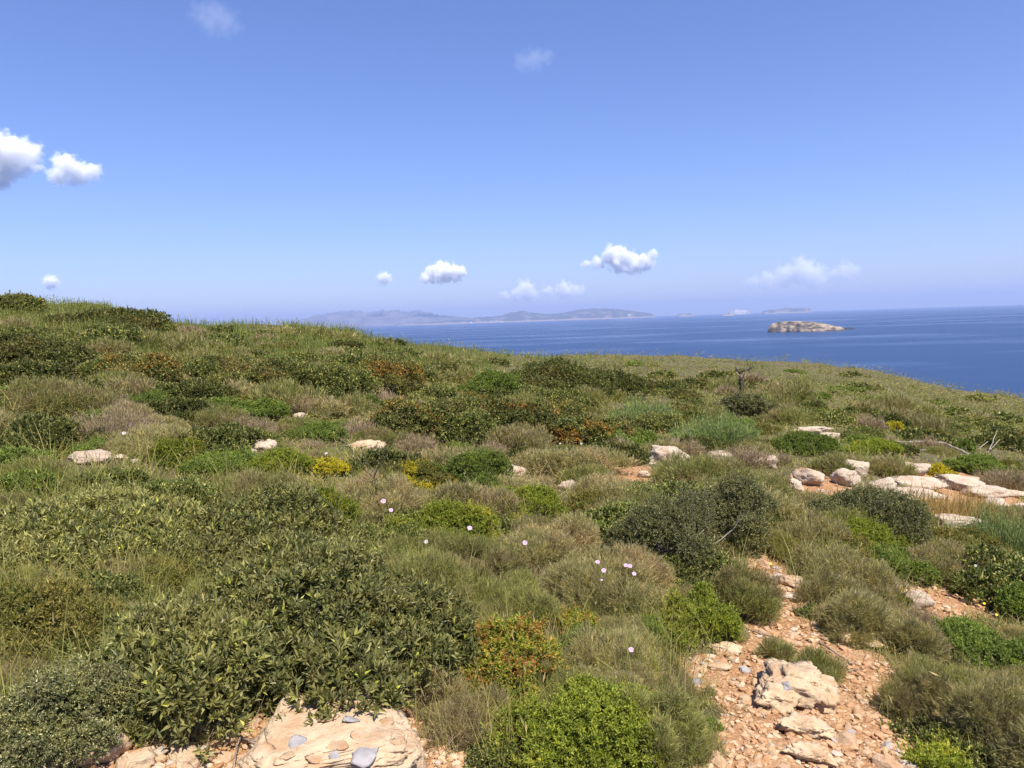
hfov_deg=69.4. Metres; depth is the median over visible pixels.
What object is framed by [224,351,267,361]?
fresh needle shrub
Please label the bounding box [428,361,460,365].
scrub oak
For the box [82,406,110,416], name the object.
green shrub
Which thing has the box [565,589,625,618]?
fresh needle shrub
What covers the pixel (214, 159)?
sky
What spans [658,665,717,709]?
fresh needle shrub
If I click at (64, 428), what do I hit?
scrub oak
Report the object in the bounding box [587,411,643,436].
scrub oak
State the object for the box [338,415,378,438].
thorny shrub
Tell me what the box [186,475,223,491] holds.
golden shrub
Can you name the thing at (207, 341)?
fresh needle shrub
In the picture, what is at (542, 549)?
needle shrub
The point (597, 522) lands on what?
green shrub
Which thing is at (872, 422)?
thorny shrub
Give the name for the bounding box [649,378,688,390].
scrub oak
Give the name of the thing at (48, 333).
scrub oak
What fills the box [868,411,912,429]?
scrub oak
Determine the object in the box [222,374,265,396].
needle shrub
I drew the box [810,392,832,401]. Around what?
green shrub
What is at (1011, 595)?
green shrub
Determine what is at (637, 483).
scrub oak
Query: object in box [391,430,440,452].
thorny shrub
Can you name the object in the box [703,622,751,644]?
needle shrub
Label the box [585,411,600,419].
needle shrub
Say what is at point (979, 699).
needle shrub
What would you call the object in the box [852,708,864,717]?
stone
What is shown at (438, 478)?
yellow spurge
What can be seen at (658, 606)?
fresh needle shrub
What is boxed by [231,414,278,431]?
thorny shrub
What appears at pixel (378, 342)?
scrub oak
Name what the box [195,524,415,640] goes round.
mastic shrub
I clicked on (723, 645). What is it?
rock
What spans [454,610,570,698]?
rusty shrub
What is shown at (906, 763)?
rock
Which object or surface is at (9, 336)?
scrub oak
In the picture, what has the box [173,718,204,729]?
dry branch
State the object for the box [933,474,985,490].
rock
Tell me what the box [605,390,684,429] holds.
broom shrub
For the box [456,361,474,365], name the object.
scrub oak
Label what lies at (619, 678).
needle shrub
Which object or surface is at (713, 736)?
fresh needle shrub
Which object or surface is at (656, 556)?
fresh needle shrub
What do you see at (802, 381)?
fresh needle shrub
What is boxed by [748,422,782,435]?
golden shrub
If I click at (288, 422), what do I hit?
fresh needle shrub
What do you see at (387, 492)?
needle shrub
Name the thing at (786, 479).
needle shrub
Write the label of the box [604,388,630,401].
fresh needle shrub
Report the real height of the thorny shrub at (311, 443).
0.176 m
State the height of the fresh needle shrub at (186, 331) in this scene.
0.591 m
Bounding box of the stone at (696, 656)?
[692,655,700,661]
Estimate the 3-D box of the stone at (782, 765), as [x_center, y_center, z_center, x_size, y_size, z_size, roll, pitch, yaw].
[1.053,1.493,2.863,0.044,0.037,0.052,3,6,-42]
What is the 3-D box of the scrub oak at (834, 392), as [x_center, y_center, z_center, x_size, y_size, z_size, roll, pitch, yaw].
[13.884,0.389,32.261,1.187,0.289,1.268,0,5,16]
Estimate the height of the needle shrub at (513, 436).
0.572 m
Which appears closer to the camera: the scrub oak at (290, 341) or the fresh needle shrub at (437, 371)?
the fresh needle shrub at (437, 371)
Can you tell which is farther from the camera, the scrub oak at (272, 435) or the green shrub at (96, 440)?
the scrub oak at (272, 435)
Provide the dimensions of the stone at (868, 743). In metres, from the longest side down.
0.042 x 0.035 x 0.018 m
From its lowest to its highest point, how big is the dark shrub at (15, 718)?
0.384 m
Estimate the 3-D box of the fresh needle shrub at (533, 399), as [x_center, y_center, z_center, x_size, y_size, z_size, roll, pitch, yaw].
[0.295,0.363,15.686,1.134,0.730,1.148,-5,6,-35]
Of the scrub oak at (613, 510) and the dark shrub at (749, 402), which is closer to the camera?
the scrub oak at (613, 510)
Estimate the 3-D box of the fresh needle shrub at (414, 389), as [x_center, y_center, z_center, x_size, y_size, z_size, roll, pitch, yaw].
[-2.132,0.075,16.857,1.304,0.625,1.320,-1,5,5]
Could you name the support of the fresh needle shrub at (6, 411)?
on the hillside
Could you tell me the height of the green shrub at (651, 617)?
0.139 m
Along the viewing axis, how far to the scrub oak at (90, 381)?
9.49 m
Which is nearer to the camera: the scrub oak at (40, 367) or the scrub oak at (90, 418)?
the scrub oak at (90, 418)
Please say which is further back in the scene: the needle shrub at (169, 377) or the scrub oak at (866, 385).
the scrub oak at (866, 385)
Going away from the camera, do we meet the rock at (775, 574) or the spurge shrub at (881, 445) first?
the rock at (775, 574)
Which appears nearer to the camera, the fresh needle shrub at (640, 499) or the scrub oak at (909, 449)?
the fresh needle shrub at (640, 499)
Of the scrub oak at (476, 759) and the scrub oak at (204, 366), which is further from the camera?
the scrub oak at (204, 366)
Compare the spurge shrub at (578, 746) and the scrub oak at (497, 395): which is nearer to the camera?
the spurge shrub at (578, 746)
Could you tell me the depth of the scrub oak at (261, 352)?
17.87 m
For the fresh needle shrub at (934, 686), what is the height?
0.385 m
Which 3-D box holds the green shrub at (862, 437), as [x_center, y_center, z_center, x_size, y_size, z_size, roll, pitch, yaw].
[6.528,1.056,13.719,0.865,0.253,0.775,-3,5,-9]
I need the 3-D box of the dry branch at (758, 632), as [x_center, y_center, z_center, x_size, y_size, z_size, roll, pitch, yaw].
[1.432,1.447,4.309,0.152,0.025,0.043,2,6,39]
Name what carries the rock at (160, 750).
on the hillside
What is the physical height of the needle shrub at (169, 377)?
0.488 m
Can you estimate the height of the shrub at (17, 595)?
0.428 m
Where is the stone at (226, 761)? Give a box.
[219,758,230,764]
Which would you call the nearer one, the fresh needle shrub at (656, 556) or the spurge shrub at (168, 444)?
the fresh needle shrub at (656, 556)
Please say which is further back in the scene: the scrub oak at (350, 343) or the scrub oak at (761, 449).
the scrub oak at (350, 343)
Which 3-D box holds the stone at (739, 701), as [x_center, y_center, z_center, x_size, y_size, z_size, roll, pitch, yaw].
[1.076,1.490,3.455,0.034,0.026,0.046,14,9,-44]
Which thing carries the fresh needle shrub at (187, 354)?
on the hillside
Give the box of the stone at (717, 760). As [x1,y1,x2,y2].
[706,749,728,767]
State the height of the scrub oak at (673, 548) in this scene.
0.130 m
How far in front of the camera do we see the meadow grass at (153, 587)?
4.11 m
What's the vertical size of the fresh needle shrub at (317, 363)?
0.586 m
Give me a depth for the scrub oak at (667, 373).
36.13 m
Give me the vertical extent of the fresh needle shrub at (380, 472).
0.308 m
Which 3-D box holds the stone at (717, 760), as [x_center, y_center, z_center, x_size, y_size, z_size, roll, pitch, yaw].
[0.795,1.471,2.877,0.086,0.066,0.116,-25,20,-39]
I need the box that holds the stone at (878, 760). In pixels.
[871,753,903,767]
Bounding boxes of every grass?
[0,294,863,369]
[0,334,1023,767]
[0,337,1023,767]
[0,434,463,686]
[894,478,1005,525]
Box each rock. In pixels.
[36,759,64,767]
[67,449,113,464]
[72,726,133,766]
[115,746,154,767]
[153,745,167,755]
[168,744,203,767]
[252,439,277,451]
[293,412,304,418]
[346,440,385,450]
[416,739,426,767]
[508,464,526,475]
[557,480,574,489]
[637,470,650,476]
[648,445,689,463]
[707,450,734,459]
[707,662,731,670]
[708,641,742,653]
[753,675,801,713]
[754,455,777,468]
[769,572,781,581]
[778,710,837,739]
[779,575,802,587]
[781,741,838,766]
[783,592,799,600]
[789,478,804,490]
[792,468,824,485]
[793,426,833,434]
[821,432,839,437]
[829,468,861,486]
[836,632,851,645]
[845,459,869,476]
[859,638,882,647]
[868,477,896,490]
[892,475,948,490]
[893,487,945,499]
[898,760,917,767]
[901,589,934,609]
[905,462,931,475]
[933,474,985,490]
[935,513,980,526]
[962,485,1010,498]
[971,497,1010,505]
[1007,489,1023,498]
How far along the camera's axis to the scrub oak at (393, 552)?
4.93 m
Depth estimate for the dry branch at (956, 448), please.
16.14 m
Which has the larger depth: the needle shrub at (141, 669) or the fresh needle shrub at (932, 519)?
the fresh needle shrub at (932, 519)
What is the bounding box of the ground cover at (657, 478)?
[1,348,1023,767]
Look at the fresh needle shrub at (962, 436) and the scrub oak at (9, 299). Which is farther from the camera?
the scrub oak at (9, 299)
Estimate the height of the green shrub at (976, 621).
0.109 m
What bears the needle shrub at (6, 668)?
on the hillside
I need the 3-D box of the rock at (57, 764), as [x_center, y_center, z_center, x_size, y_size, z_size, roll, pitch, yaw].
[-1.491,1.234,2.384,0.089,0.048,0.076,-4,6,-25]
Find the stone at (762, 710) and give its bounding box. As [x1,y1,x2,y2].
[756,708,765,714]
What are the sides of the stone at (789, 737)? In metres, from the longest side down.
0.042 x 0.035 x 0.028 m
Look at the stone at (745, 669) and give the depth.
3.82 m
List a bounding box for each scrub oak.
[0,289,50,310]
[0,325,41,335]
[0,327,51,346]
[0,333,105,367]
[0,355,80,385]
[0,410,110,453]
[9,568,155,635]
[19,369,103,398]
[36,306,172,324]
[37,620,137,663]
[39,329,71,336]
[48,328,77,339]
[54,463,149,494]
[70,323,145,343]
[75,348,184,379]
[79,322,122,332]
[79,409,133,422]
[106,321,148,331]
[125,374,181,396]
[132,422,251,468]
[136,392,213,423]
[136,472,225,503]
[138,321,177,331]
[164,375,239,398]
[180,351,262,385]
[188,353,252,365]
[190,330,250,345]
[199,421,268,445]
[202,369,258,385]
[207,325,238,333]
[233,349,273,358]
[234,352,321,388]
[239,426,283,446]
[251,329,275,333]
[268,339,303,348]
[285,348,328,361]
[290,326,308,332]
[290,356,310,363]
[293,358,380,398]
[307,356,351,366]
[322,348,381,365]
[325,338,365,348]
[325,344,367,352]
[327,337,366,344]
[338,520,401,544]
[343,348,426,393]
[344,446,424,477]
[354,393,444,440]
[367,340,385,345]
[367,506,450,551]
[373,347,394,351]
[376,338,406,346]
[380,352,407,360]
[381,548,406,560]
[394,347,423,356]
[400,389,501,446]
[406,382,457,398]
[407,393,438,402]
[408,365,437,380]
[417,361,432,367]
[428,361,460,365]
[430,481,499,509]
[433,363,461,373]
[438,372,462,385]
[439,392,485,406]
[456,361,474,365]
[462,392,558,441]
[462,726,553,767]
[467,514,516,538]
[476,366,500,372]
[480,357,512,364]
[488,393,504,399]
[502,354,622,398]
[505,445,543,461]
[509,381,561,403]
[530,403,619,449]
[537,383,591,407]
[547,443,579,450]
[549,572,609,605]
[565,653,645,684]
[581,498,686,554]
[586,365,657,397]
[586,439,649,467]
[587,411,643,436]
[625,473,715,500]
[627,479,652,487]
[633,410,690,434]
[643,369,677,378]
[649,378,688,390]
[659,542,692,553]
[660,548,737,586]
[661,387,696,400]
[663,398,720,420]
[673,376,710,389]
[674,392,707,400]
[678,398,705,404]
[679,434,728,453]
[692,401,725,410]
[696,370,733,378]
[720,602,745,623]
[733,381,755,388]
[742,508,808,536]
[747,446,774,456]
[761,379,793,385]
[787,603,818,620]
[794,408,821,422]
[795,400,828,411]
[796,405,825,412]
[809,409,856,427]
[821,390,843,394]
[828,402,885,415]
[838,371,862,376]
[840,429,872,438]
[843,391,866,395]
[845,382,885,390]
[847,424,886,436]
[849,396,870,401]
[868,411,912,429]
[879,692,1008,767]
[888,439,920,455]
[889,424,962,446]
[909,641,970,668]
[925,543,1023,617]
[936,405,971,415]
[937,415,968,422]
[943,422,971,433]
[957,417,1000,426]
[961,521,1023,551]
[963,393,998,401]
[965,426,1023,453]
[977,424,1016,431]
[982,411,1023,426]
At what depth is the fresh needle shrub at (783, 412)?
16.37 m
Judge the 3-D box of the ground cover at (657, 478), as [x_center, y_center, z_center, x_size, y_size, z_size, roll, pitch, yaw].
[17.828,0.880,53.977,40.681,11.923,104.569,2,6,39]
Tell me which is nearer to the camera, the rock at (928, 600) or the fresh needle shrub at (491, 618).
the fresh needle shrub at (491, 618)
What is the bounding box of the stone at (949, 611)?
[943,608,951,613]
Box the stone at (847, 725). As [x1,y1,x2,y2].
[844,722,851,729]
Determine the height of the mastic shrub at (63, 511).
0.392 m
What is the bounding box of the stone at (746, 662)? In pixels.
[743,660,751,666]
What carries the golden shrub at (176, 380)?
on the hillside
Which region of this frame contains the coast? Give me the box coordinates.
[398,308,653,325]
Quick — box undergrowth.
[4,381,1023,767]
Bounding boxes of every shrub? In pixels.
[0,314,37,327]
[0,357,119,417]
[0,383,13,407]
[0,402,33,419]
[0,410,23,434]
[0,443,62,474]
[0,449,70,489]
[0,461,61,495]
[0,473,216,572]
[0,477,50,513]
[0,552,73,581]
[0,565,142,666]
[0,645,66,686]
[0,648,49,682]
[0,651,149,767]
[9,446,59,463]
[37,543,116,573]
[38,583,293,763]
[60,436,118,456]
[68,395,166,441]
[69,369,104,380]
[75,431,122,444]
[80,329,142,355]
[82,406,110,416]
[84,546,149,575]
[86,364,156,384]
[87,370,161,402]
[88,391,137,408]
[94,437,141,454]
[101,397,155,415]
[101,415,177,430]
[103,647,169,714]
[105,420,190,460]
[105,584,161,603]
[107,552,164,597]
[114,480,349,599]
[114,591,152,608]
[120,325,172,350]
[121,388,170,410]
[122,547,209,599]
[135,434,207,468]
[136,316,182,332]
[141,478,169,495]
[142,410,189,428]
[155,329,215,352]
[156,369,188,381]
[159,524,473,742]
[161,329,179,334]
[168,376,186,382]
[170,349,191,354]
[170,557,239,605]
[171,344,221,362]
[175,323,202,332]
[175,445,261,477]
[177,328,196,335]
[185,334,234,354]
[185,400,249,427]
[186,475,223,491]
[188,327,215,337]
[190,471,236,503]
[191,589,238,610]
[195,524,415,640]
[203,395,249,416]
[205,462,314,511]
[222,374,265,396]
[223,344,259,354]
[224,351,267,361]
[225,393,260,401]
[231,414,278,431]
[238,395,291,421]
[240,441,321,473]
[247,374,330,412]
[250,332,280,340]
[254,343,288,354]
[255,666,334,708]
[263,353,293,360]
[267,323,296,336]
[273,336,298,341]
[274,413,315,433]
[275,514,307,531]
[278,342,301,351]
[278,418,348,442]
[288,391,314,415]
[291,483,366,529]
[294,448,331,459]
[295,326,312,335]
[297,326,335,339]
[299,438,324,448]
[300,389,351,419]
[310,360,324,367]
[315,345,349,355]
[330,575,489,688]
[331,328,367,339]
[332,420,357,431]
[336,386,382,416]
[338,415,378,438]
[339,467,428,526]
[348,406,374,425]
[351,424,397,446]
[351,464,408,484]
[360,386,395,399]
[361,393,389,416]
[370,532,476,603]
[371,386,403,397]
[376,339,398,348]
[379,525,425,552]
[382,492,502,558]
[385,647,473,711]
[387,420,420,444]
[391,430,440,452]
[393,376,436,396]
[407,443,479,480]
[414,396,431,401]
[415,521,528,587]
[417,682,516,751]
[418,350,464,362]
[418,445,513,487]
[420,472,525,517]
[424,364,443,373]
[426,372,450,385]
[435,441,472,449]
[444,362,485,383]
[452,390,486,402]
[453,367,524,395]
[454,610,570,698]
[457,437,495,452]
[464,593,497,617]
[469,564,568,628]
[473,608,504,623]
[475,420,554,451]
[478,394,525,408]
[478,469,536,488]
[480,431,508,454]
[480,668,685,767]
[480,692,555,748]
[481,501,602,573]
[484,480,568,519]
[485,558,541,578]
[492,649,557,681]
[492,682,548,701]
[504,503,572,554]
[506,437,642,476]
[507,385,554,409]
[510,664,561,695]
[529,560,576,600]
[531,601,598,634]
[537,656,595,702]
[539,537,677,617]
[541,656,566,666]
[550,661,657,754]
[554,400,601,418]
[554,459,618,483]
[556,604,668,676]
[556,619,606,651]
[559,489,620,516]
[560,646,675,698]
[563,471,646,501]
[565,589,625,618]
[571,516,614,550]
[572,384,611,406]
[577,426,647,447]
[582,482,687,538]
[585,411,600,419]
[596,611,650,633]
[599,483,729,578]
[603,486,643,501]
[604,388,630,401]
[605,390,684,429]
[605,433,639,451]
[610,597,641,618]
[610,646,715,767]
[616,394,638,402]
[616,579,667,599]
[621,545,679,588]
[624,429,667,442]
[625,359,645,366]
[629,611,679,646]
[633,599,682,616]
[637,691,729,767]
[638,438,687,454]
[640,387,664,394]
[647,397,669,409]
[651,443,735,484]
[654,581,743,652]
[658,446,761,485]
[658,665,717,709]
[662,571,727,597]
[668,404,761,449]
[668,465,785,548]
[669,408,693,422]
[672,435,707,456]
[683,475,717,487]
[690,402,734,424]
[691,708,724,733]
[697,368,717,373]
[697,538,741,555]
[699,443,780,467]
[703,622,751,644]
[705,373,749,392]
[709,557,787,626]
[711,386,780,418]
[712,384,740,396]
[712,466,797,499]
[718,417,756,429]
[718,481,813,523]
[731,435,777,452]
[732,524,788,552]
[733,371,767,384]
[734,388,765,396]
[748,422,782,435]
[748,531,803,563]
[753,414,776,424]
[753,634,798,661]
[754,388,803,407]
[754,438,775,446]
[755,379,788,395]
[762,399,818,426]
[762,473,790,486]
[763,399,792,409]
[764,379,816,389]
[764,382,825,402]
[770,428,840,456]
[770,451,793,465]
[770,498,856,545]
[781,368,797,372]
[783,530,898,590]
[785,487,828,511]
[789,563,868,604]
[789,642,850,683]
[793,491,830,500]
[803,476,938,549]
[804,451,856,476]
[804,499,882,528]
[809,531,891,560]
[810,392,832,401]
[811,560,918,650]
[819,450,872,471]
[824,384,847,390]
[834,511,918,549]
[839,436,903,455]
[840,434,885,444]
[841,411,869,418]
[844,385,867,392]
[844,398,894,413]
[845,566,899,604]
[849,412,889,429]
[857,395,882,398]
[857,507,917,525]
[861,453,921,476]
[863,540,941,584]
[872,392,918,411]
[872,565,905,592]
[872,655,990,743]
[876,606,954,665]
[882,592,913,607]
[883,633,1017,702]
[885,405,919,419]
[888,543,926,565]
[890,600,940,624]
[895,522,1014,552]
[895,732,974,767]
[902,410,950,429]
[907,526,1003,585]
[909,434,953,449]
[914,403,946,418]
[922,445,961,457]
[924,510,938,527]
[926,399,950,403]
[926,644,1023,767]
[930,426,964,438]
[932,611,1023,672]
[936,452,1011,474]
[936,494,1023,554]
[938,417,956,422]
[939,615,994,631]
[940,435,976,454]
[952,410,1000,420]
[954,433,972,442]
[958,498,1023,525]
[959,534,1022,584]
[972,466,1023,490]
[978,442,1000,448]
[979,668,1012,676]
[993,577,1023,625]
[997,623,1023,640]
[999,457,1023,469]
[999,663,1023,685]
[1004,460,1023,478]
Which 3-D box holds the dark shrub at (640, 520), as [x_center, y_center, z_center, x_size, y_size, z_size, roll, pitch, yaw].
[1.069,1.057,5.463,1.074,0.675,1.003,-1,5,11]
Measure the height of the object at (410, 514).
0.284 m
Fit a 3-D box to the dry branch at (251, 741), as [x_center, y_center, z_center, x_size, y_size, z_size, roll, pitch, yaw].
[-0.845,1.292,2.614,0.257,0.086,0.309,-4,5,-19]
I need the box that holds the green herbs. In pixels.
[0,336,1023,767]
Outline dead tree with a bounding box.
[734,365,753,390]
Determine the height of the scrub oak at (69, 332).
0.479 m
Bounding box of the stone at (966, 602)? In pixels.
[962,599,973,605]
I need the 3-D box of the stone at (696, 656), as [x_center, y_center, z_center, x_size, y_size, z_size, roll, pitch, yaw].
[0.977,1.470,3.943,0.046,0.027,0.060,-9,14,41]
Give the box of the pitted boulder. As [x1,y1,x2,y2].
[761,658,839,713]
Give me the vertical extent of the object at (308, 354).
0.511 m
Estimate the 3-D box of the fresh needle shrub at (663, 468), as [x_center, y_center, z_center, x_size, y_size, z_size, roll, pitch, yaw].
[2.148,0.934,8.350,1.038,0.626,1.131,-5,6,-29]
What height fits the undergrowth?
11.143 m
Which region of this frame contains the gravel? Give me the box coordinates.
[83,465,1023,767]
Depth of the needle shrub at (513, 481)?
7.19 m
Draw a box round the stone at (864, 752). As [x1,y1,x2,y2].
[857,749,870,756]
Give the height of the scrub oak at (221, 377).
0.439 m
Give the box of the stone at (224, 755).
[216,751,232,764]
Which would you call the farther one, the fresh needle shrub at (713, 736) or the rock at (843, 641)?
the rock at (843, 641)
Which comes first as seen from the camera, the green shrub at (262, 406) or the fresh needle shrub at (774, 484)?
the fresh needle shrub at (774, 484)
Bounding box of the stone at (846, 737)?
[836,731,856,745]
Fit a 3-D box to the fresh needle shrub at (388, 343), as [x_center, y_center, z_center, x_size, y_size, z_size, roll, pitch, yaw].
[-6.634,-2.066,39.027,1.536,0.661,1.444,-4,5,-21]
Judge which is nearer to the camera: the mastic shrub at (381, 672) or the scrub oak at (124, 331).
the mastic shrub at (381, 672)
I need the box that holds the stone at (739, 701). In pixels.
[737,700,745,705]
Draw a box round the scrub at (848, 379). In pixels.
[0,292,1023,440]
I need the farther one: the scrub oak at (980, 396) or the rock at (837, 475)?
the scrub oak at (980, 396)
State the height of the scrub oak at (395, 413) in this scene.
0.733 m
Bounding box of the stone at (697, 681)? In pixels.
[691,678,701,684]
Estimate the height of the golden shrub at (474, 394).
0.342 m
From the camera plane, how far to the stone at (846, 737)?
3.11 m
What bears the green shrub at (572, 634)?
on the hillside
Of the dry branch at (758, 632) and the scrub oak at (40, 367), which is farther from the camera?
the scrub oak at (40, 367)
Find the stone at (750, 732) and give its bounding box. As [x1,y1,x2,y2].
[742,728,753,735]
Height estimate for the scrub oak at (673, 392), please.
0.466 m
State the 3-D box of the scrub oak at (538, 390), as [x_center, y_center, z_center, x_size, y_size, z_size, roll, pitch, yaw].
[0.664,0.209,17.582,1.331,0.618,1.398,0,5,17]
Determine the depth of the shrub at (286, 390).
10.96 m
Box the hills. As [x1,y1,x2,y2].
[295,309,467,327]
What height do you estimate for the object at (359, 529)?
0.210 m
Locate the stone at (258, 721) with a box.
[249,717,261,725]
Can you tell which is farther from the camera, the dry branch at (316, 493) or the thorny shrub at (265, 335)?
the thorny shrub at (265, 335)
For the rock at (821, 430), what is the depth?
14.97 m
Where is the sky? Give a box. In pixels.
[0,0,1023,324]
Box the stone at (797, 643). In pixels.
[792,641,802,646]
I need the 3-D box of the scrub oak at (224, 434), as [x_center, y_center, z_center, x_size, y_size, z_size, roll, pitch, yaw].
[-3.189,0.593,7.257,1.107,0.386,1.183,3,7,45]
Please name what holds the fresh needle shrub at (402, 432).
on the hillside
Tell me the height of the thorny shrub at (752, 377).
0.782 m
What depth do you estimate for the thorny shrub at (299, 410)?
10.93 m
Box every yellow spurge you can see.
[303,453,351,477]
[393,457,459,491]
[884,420,904,430]
[926,461,958,475]
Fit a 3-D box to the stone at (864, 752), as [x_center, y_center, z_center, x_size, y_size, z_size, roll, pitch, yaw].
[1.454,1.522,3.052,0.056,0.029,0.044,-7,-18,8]
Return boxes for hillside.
[0,303,1023,767]
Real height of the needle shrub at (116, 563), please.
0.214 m
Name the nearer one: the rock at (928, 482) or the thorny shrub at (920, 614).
the thorny shrub at (920, 614)
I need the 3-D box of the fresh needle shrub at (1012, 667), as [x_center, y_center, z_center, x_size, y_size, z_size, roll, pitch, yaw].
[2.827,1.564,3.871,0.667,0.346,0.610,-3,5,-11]
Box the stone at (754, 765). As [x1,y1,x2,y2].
[746,762,761,767]
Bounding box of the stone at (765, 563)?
[757,559,772,566]
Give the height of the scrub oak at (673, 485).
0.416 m
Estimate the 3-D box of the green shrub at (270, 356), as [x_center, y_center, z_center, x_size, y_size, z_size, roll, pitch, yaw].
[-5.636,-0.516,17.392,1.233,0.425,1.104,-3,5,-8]
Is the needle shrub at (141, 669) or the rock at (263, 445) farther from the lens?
the rock at (263, 445)
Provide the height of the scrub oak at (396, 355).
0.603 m
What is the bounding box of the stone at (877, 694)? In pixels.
[874,692,881,702]
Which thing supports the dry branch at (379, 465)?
on the hillside
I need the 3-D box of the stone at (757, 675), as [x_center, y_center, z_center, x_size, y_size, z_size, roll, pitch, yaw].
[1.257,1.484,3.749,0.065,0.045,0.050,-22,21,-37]
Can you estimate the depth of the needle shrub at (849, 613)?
4.27 m
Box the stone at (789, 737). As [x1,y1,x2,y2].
[786,735,793,740]
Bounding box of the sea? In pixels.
[340,304,1023,398]
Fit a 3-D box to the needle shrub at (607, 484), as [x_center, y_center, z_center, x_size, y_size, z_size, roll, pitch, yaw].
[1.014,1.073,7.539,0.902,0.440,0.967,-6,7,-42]
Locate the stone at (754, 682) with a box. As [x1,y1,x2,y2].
[751,678,758,686]
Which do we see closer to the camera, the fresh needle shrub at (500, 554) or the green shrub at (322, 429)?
the fresh needle shrub at (500, 554)
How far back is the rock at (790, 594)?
4.95 m
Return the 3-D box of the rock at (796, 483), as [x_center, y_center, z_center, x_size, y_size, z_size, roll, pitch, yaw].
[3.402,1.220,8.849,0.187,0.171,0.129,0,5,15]
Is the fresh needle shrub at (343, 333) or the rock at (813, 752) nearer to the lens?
the rock at (813, 752)
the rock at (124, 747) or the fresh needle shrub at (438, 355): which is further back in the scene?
the fresh needle shrub at (438, 355)
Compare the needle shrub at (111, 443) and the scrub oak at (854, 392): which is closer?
the needle shrub at (111, 443)
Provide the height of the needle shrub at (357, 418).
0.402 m
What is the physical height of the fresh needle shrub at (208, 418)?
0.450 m
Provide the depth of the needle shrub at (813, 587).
4.93 m
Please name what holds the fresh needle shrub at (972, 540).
on the hillside
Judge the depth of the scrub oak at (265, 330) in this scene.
33.45 m
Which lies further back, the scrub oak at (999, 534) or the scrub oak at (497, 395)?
the scrub oak at (497, 395)
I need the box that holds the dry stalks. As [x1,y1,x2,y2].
[0,376,1023,767]
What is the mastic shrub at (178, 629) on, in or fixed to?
on the hillside
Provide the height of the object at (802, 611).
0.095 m
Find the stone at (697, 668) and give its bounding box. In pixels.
[691,665,702,671]
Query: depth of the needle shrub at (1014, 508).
8.47 m
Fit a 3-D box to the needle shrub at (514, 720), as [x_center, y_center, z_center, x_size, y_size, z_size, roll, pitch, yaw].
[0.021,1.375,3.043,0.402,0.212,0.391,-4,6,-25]
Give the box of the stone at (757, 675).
[753,671,763,680]
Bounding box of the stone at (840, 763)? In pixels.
[838,761,845,766]
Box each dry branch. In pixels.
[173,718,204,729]
[233,733,256,767]
[278,466,341,508]
[344,439,392,484]
[684,491,703,537]
[715,505,751,545]
[746,628,770,635]
[818,641,853,663]
[897,440,968,454]
[978,430,1010,450]
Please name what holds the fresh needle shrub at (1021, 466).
on the hillside
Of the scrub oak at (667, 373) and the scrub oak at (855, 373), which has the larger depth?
the scrub oak at (855, 373)
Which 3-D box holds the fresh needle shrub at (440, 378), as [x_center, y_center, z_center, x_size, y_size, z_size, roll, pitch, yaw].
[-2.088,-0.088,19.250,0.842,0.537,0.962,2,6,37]
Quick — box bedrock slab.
[236,688,422,767]
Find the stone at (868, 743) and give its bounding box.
[863,740,873,746]
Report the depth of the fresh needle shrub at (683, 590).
4.71 m
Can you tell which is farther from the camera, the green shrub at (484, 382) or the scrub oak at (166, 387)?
the green shrub at (484, 382)
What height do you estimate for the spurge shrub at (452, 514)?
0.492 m
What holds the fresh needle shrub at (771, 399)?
on the hillside
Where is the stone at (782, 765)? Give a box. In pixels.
[777,763,789,767]
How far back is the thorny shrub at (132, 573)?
3.88 m
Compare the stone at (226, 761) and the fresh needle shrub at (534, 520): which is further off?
the fresh needle shrub at (534, 520)
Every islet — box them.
[676,313,693,316]
[728,309,749,314]
[760,308,811,313]
[768,321,845,331]
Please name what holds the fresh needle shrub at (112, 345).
on the hillside
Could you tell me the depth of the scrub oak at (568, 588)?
4.79 m
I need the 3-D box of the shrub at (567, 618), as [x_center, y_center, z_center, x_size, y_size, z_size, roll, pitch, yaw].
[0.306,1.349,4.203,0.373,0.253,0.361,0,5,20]
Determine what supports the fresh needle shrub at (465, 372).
on the hillside
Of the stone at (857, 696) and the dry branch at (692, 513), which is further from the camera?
the dry branch at (692, 513)
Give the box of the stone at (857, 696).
[855,693,862,700]
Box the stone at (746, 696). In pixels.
[738,694,750,700]
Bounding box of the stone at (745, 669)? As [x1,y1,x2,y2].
[740,666,750,673]
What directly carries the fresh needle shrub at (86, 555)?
on the hillside
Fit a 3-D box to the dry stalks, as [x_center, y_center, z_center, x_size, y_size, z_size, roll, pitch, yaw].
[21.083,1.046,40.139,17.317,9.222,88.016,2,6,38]
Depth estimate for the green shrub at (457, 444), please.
9.91 m
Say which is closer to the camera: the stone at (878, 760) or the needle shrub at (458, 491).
the stone at (878, 760)
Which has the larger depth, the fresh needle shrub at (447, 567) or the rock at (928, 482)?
the rock at (928, 482)
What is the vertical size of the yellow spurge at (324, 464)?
0.253 m
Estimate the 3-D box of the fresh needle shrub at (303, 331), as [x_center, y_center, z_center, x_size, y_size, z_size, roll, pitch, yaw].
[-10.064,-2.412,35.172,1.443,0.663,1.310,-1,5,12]
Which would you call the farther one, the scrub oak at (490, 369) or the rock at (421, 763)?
the scrub oak at (490, 369)
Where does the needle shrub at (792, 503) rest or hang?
on the hillside
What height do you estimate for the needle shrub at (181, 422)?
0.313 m
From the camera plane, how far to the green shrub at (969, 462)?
12.74 m
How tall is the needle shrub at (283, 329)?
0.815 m

